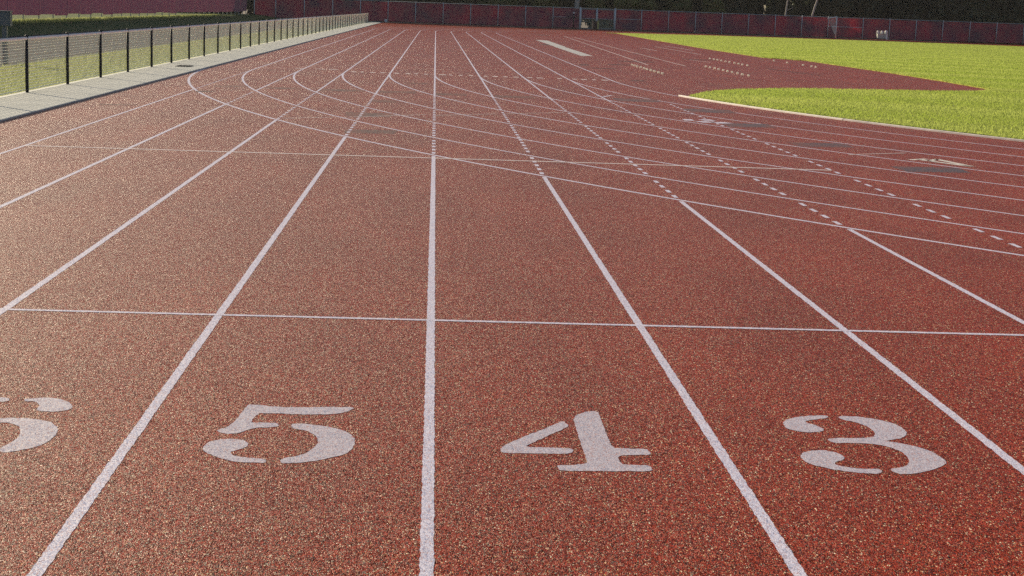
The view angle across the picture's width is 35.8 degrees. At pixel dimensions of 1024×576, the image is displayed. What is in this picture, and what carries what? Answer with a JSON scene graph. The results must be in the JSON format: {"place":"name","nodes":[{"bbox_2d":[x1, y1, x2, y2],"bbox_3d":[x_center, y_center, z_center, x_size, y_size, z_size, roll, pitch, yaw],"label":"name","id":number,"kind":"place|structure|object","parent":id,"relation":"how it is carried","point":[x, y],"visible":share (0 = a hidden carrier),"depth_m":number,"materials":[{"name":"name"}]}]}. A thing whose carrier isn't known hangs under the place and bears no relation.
{"place":"outdoors","nodes":[
{"label":"outdoors","id":0,"kind":"place"},
{"bbox_2d":[0,10,12,65],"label":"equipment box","id":1,"kind":"object","parent":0,"point":[5,19],"visible":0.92,"depth_m":39.80,"materials":[{"name":"grey paint"}]},
{"bbox_2d":[0,13,8,24],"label":"door","id":2,"kind":"structure","parent":1,"relation":"in","point":[4,17],"depth_m":39.76,"materials":[{"name":"grey paint"}]},
{"bbox_2d":[0,12,276,36],"bbox_3d":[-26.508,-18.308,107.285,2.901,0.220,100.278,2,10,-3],"label":"grass","id":3,"kind":"structure","parent":0,"point":[47,20],"depth_m":99.72,"materials":[{"name":"green plant"}]},
{"bbox_2d":[0,0,246,19],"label":"windscreen fence","id":4,"kind":"object","parent":3,"relation":"on","point":[52,7],"visible":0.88,"depth_m":107.05,"materials":[{"name":"fabric"}]},
{"bbox_2d":[0,19,310,65],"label":"road","id":5,"kind":"structure","parent":0,"point":[80,39],"depth_m":65.43,"materials":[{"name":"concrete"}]},
{"bbox_2d":[0,22,366,95],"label":"side lawn","id":6,"kind":"structure","parent":0,"point":[106,64],"depth_m":41.71,"materials":[{"name":"green plant"}]},
{"bbox_2d":[0,22,381,121],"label":"walkway","id":7,"kind":"structure","parent":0,"point":[18,104],"depth_m":34.19,"materials":[{"name":"concrete"}]},
{"bbox_2d":[0,13,368,94],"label":"wire fence","id":8,"kind":"object","parent":7,"relation":"on","point":[314,25],"visible":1,"depth_m":41.24,"materials":[{"name":"black metal"}]},
{"bbox_2d":[176,65,192,66],"bbox_3d":[-8.769,-5.950,42.446,0.400,0.022,0.660,2,10,-3],"label":"drain grate","id":9,"kind":"object","parent":7,"relation":"on","point":[184,65],"visible":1,"depth_m":42.27,"materials":[{"name":"metal"}]},
{"bbox_2d":[0,22,1023,575],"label":"running track","id":10,"kind":"structure","parent":0,"point":[352,240],"depth_m":9.37,"materials":[{"name":"red rubber"}]},
{"bbox_2d":[0,397,72,451],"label":"painted number","id":11,"kind":"object","parent":10,"relation":"on","point":[35,432],"visible":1,"depth_m":6.63,"materials":[{"name":"white paint"}]},
{"bbox_2d":[203,404,354,462],"bbox_3d":[-0.960,0.609,6.686,0.608,0.001,0.923,2,10,-3],"label":"painted number","id":12,"kind":"object","parent":10,"relation":"on","point":[333,442],"visible":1,"depth_m":6.64,"materials":[{"name":"white paint"}]},
{"bbox_2d":[213,82,533,133],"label":"faded paint patches","id":13,"kind":"object","parent":10,"relation":"on","point":[373,115],"visible":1,"depth_m":33.35,"materials":[{"name":"paint"}]},
{"bbox_2d":[24,26,889,170],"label":"faint lines","id":14,"kind":"object","parent":10,"relation":"on","point":[465,114],"visible":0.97,"depth_m":19.29,"materials":[{"name":"white paint"}]},
{"bbox_2d":[99,35,821,104],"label":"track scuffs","id":15,"kind":"object","parent":10,"relation":"on","point":[542,44],"visible":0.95,"depth_m":54.66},
{"bbox_2d":[0,69,1023,575],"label":"chute lane lines","id":16,"kind":"object","parent":10,"relation":"on","point":[426,537],"visible":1,"depth_m":7.86,"materials":[{"name":"white paint"}]},
{"bbox_2d":[0,308,1023,335],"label":"start line","id":17,"kind":"object","parent":10,"relation":"on","point":[510,322],"visible":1,"depth_m":9.23,"materials":[{"name":"white paint"}]},
{"bbox_2d":[537,40,591,55],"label":"pale runway patch","id":18,"kind":"object","parent":10,"relation":"on","point":[564,48],"visible":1,"depth_m":81.29,"materials":[{"name":"paint"}]},
{"bbox_2d":[500,411,651,470],"bbox_3d":[0.255,0.641,6.748,0.624,0.001,0.968,2,10,-3],"label":"painted number","id":19,"kind":"object","parent":10,"relation":"on","point":[601,453],"visible":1,"depth_m":6.59,"materials":[{"name":"white paint"}]},
{"bbox_2d":[187,27,1023,255],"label":"oval lane lines","id":20,"kind":"object","parent":10,"relation":"on","point":[188,80],"visible":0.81,"depth_m":23.08,"materials":[{"name":"white paint"}]},
{"bbox_2d":[230,92,1019,246],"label":"dashed lane lines","id":21,"kind":"object","parent":10,"relation":"on","point":[675,196],"visible":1,"depth_m":21.40,"materials":[{"name":"white paint"}]},
{"bbox_2d":[600,95,726,122],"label":"broken white marks","id":22,"kind":"object","parent":10,"relation":"on","point":[706,120],"visible":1,"depth_m":27.91,"materials":[{"name":"paint"}]},
{"bbox_2d":[678,95,843,119],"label":"kerb","id":23,"kind":"structure","parent":10,"relation":"on","point":[762,108],"depth_m":32.05,"materials":[{"name":"white concrete"}]},
{"bbox_2d":[613,98,969,172],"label":"dark paint patches","id":24,"kind":"object","parent":10,"relation":"on","point":[928,169],"visible":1,"depth_m":23.57,"materials":[{"name":"black paint"}]},
{"bbox_2d":[783,415,945,473],"bbox_3d":[1.493,0.669,6.844,0.611,0.001,0.932,2,10,-3],"label":"painted number","id":25,"kind":"object","parent":10,"relation":"on","point":[921,460],"visible":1,"depth_m":6.79,"materials":[{"name":"white paint"}]},
{"bbox_2d":[843,119,1023,141],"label":"kerb","id":26,"kind":"structure","parent":10,"relation":"on","point":[950,132],"depth_m":27.19,"materials":[{"name":"white concrete"}]},
{"bbox_2d":[907,159,969,166],"bbox_3d":[5.851,-1.680,21.178,0.541,0.001,1.009,-6,13,-38],"label":"painted arrow","id":27,"kind":"object","parent":10,"relation":"on","point":[950,162],"visible":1,"depth_m":21.23,"materials":[{"name":"white paint"}]},
{"bbox_2d":[566,12,578,28],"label":"crossbar stand","id":28,"kind":"object","parent":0,"point":[573,17],"visible":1,"depth_m":186.31,"materials":[{"name":"black metal"}]},
{"bbox_2d":[277,18,946,41],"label":"concrete strip","id":29,"kind":"object","parent":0,"point":[631,30],"visible":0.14,"depth_m":189.02,"materials":[{"name":"grey concrete"}]},
{"bbox_2d":[592,21,598,28],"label":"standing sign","id":30,"kind":"object","parent":29,"relation":"on","point":[595,24],"visible":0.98,"depth_m":188.09,"materials":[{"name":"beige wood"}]},
{"bbox_2d":[254,0,1023,43],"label":"windscreen fence","id":31,"kind":"object","parent":29,"relation":"on","point":[456,13],"visible":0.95,"depth_m":190.39,"materials":[{"name":"fabric"}]},
{"bbox_2d":[581,9,613,28],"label":"gate","id":32,"kind":"structure","parent":31,"relation":"attached to","point":[591,14],"depth_m":189.91,"materials":[{"name":"metal"}]},
{"bbox_2d":[203,11,1023,44],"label":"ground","id":33,"kind":"structure","parent":0,"point":[583,26],"depth_m":209.35,"materials":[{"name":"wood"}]},
{"bbox_2d":[216,0,250,13],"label":"forest tree","id":34,"kind":"object","parent":33,"relation":"on","point":[235,12],"visible":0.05,"depth_m":193.05,"materials":[{"name":"green plant"}]},
{"bbox_2d":[247,0,253,13],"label":"forest tree","id":35,"kind":"object","parent":33,"relation":"on","point":[250,8],"visible":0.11,"depth_m":197.37,"materials":[{"name":"green plant"}]},
{"bbox_2d":[373,0,401,21],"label":"forest tree","id":36,"kind":"object","parent":33,"relation":"on","point":[388,5],"visible":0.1,"depth_m":193.15,"materials":[{"name":"green plant"}]},
{"bbox_2d":[406,0,442,22],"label":"forest tree","id":37,"kind":"object","parent":33,"relation":"on","point":[429,1],"visible":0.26,"depth_m":194.70,"materials":[{"name":"green plant"}]},
{"bbox_2d":[440,0,474,23],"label":"forest tree","id":38,"kind":"object","parent":33,"relation":"on","point":[465,2],"visible":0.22,"depth_m":193.33,"materials":[{"name":"green plant"}]},
{"bbox_2d":[477,0,505,25],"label":"shrub","id":39,"kind":"object","parent":33,"relation":"on","point":[494,2],"visible":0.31,"depth_m":191.06,"materials":[{"name":"green plant"}]},
{"bbox_2d":[504,0,525,25],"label":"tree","id":40,"kind":"object","parent":33,"relation":"on","point":[513,2],"visible":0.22,"depth_m":191.23,"materials":[{"name":"green plant"}]},
{"bbox_2d":[519,0,548,26],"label":"forest tree","id":41,"kind":"object","parent":33,"relation":"on","point":[525,3],"visible":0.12,"depth_m":193.81,"materials":[{"name":"green plant"}]},
{"bbox_2d":[529,0,559,26],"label":"shrub","id":42,"kind":"object","parent":33,"relation":"on","point":[543,3],"visible":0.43,"depth_m":191.15,"materials":[{"name":"green plant"}]},
{"bbox_2d":[549,0,573,27],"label":"forest tree","id":43,"kind":"object","parent":33,"relation":"on","point":[566,3],"visible":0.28,"depth_m":198.62,"materials":[{"name":"green plant"}]},
{"bbox_2d":[574,0,579,28],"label":"birch tree","id":44,"kind":"object","parent":33,"relation":"on","point":[577,4],"visible":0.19,"depth_m":192.40,"materials":[{"name":"white plant"}]},
{"bbox_2d":[579,0,591,28],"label":"forest tree","id":45,"kind":"object","parent":33,"relation":"on","point":[582,5],"visible":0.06,"depth_m":200.24,"materials":[{"name":"green plant"}]},
{"bbox_2d":[583,0,613,28],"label":"shrub","id":46,"kind":"object","parent":33,"relation":"on","point":[599,4],"visible":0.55,"depth_m":192.69,"materials":[{"name":"green plant"}]},
{"bbox_2d":[605,0,616,29],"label":"forest tree","id":47,"kind":"object","parent":33,"relation":"on","point":[609,4],"visible":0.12,"depth_m":194.68,"materials":[{"name":"green plant"}]},
{"bbox_2d":[613,0,641,29],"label":"shrub","id":48,"kind":"object","parent":33,"relation":"on","point":[629,5],"visible":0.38,"depth_m":192.20,"materials":[{"name":"green plant"}]},
{"bbox_2d":[637,0,657,30],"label":"tree","id":49,"kind":"object","parent":33,"relation":"on","point":[648,5],"visible":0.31,"depth_m":192.47,"materials":[{"name":"green plant"}]},
{"bbox_2d":[655,0,673,31],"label":"forest tree","id":50,"kind":"object","parent":33,"relation":"on","point":[661,4],"visible":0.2,"depth_m":195.13,"materials":[{"name":"green plant"}]},
{"bbox_2d":[662,0,693,31],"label":"shrub","id":51,"kind":"object","parent":33,"relation":"on","point":[683,6],"visible":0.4,"depth_m":192.78,"materials":[{"name":"green plant"}]},
{"bbox_2d":[691,0,696,30],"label":"forest tree","id":52,"kind":"object","parent":33,"relation":"on","point":[695,3],"visible":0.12,"depth_m":207.95,"materials":[{"name":"green plant"}]},
{"bbox_2d":[692,0,702,32],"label":"forest tree","id":53,"kind":"object","parent":33,"relation":"on","point":[698,6],"visible":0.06,"depth_m":207.56,"materials":[{"name":"green plant"}]},
{"bbox_2d":[699,0,726,32],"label":"tree","id":54,"kind":"object","parent":33,"relation":"on","point":[712,6],"visible":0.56,"depth_m":192.31,"materials":[{"name":"green plant"}]},
{"bbox_2d":[720,0,745,33],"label":"forest tree","id":55,"kind":"object","parent":33,"relation":"on","point":[731,6],"visible":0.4,"depth_m":195.31,"materials":[{"name":"green plant"}]},
{"bbox_2d":[738,0,759,34],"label":"forest tree","id":56,"kind":"object","parent":33,"relation":"on","point":[749,7],"visible":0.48,"depth_m":196.07,"materials":[{"name":"green plant"}]},
{"bbox_2d":[753,0,768,34],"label":"forest tree","id":57,"kind":"object","parent":33,"relation":"on","point":[760,8],"visible":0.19,"depth_m":202.80,"materials":[{"name":"green plant"}]},
{"bbox_2d":[763,0,782,29],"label":"forest tree","id":58,"kind":"object","parent":33,"relation":"on","point":[774,8],"visible":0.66,"depth_m":197.42,"materials":[{"name":"green plant"}]},
{"bbox_2d":[780,0,791,35],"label":"forest tree","id":59,"kind":"object","parent":33,"relation":"on","point":[783,8],"visible":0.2,"depth_m":201.23,"materials":[{"name":"green plant"}]},
{"bbox_2d":[782,0,803,35],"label":"forest tree","id":60,"kind":"object","parent":33,"relation":"on","point":[783,5],"visible":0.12,"depth_m":201.36,"materials":[{"name":"green plant"}]},
{"bbox_2d":[787,0,805,35],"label":"forest tree","id":61,"kind":"object","parent":33,"relation":"on","point":[797,7],"visible":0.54,"depth_m":196.78,"materials":[{"name":"green plant"}]},
{"bbox_2d":[806,0,817,36],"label":"birch tree","id":62,"kind":"object","parent":33,"relation":"on","point":[813,10],"visible":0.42,"depth_m":194.03,"materials":[{"name":"white plant"}]},
{"bbox_2d":[804,0,821,36],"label":"forest tree","id":63,"kind":"object","parent":33,"relation":"on","point":[809,7],"visible":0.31,"depth_m":197.73,"materials":[{"name":"green plant"}]},
{"bbox_2d":[819,0,854,37],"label":"forest tree","id":64,"kind":"object","parent":33,"relation":"on","point":[838,8],"visible":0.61,"depth_m":195.47,"materials":[{"name":"green plant"}]},
{"bbox_2d":[852,0,887,38],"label":"forest tree","id":65,"kind":"object","parent":33,"relation":"on","point":[869,8],"visible":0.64,"depth_m":196.90,"materials":[{"name":"green plant"}]},
{"bbox_2d":[872,5,889,38],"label":"forest tree","id":66,"kind":"object","parent":33,"relation":"on","point":[887,10],"visible":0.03,"depth_m":203.56,"materials":[{"name":"green plant"}]},
{"bbox_2d":[884,0,926,39],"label":"forest tree","id":67,"kind":"object","parent":33,"relation":"on","point":[908,10],"visible":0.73,"depth_m":196.26,"materials":[{"name":"green plant"}]},
{"bbox_2d":[922,0,958,41],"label":"forest tree","id":68,"kind":"object","parent":33,"relation":"on","point":[938,10],"visible":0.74,"depth_m":196.17,"materials":[{"name":"green plant"}]},
{"bbox_2d":[955,0,1005,42],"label":"forest tree","id":69,"kind":"object","parent":33,"relation":"on","point":[973,11],"visible":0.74,"depth_m":196.50,"materials":[{"name":"green plant"}]},
{"bbox_2d":[992,0,1023,43],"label":"forest tree","id":70,"kind":"object","parent":33,"relation":"on","point":[1011,11],"visible":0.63,"depth_m":197.32,"materials":[{"name":"green plant"}]},
{"bbox_2d":[614,33,1023,139],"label":"infield turf","id":71,"kind":"structure","parent":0,"point":[899,112],"depth_m":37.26,"materials":[{"name":"green plant"}]},
{"bbox_2d":[619,33,1023,91],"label":"grass","id":72,"kind":"structure","parent":71,"relation":"on","point":[997,79],"depth_m":87.61,"materials":[{"name":"green plant"}]},
{"bbox_2d":[827,16,836,37],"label":"soccer goal","id":73,"kind":"object","parent":72,"relation":"on","point":[834,29],"visible":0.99,"depth_m":187.13,"materials":[{"name":"white plastic"}]},
{"bbox_2d":[876,34,887,39],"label":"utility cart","id":74,"kind":"object","parent":71,"relation":"on","point":[883,36],"visible":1,"depth_m":188.27,"materials":[{"name":"grey plastic"}]}
]}

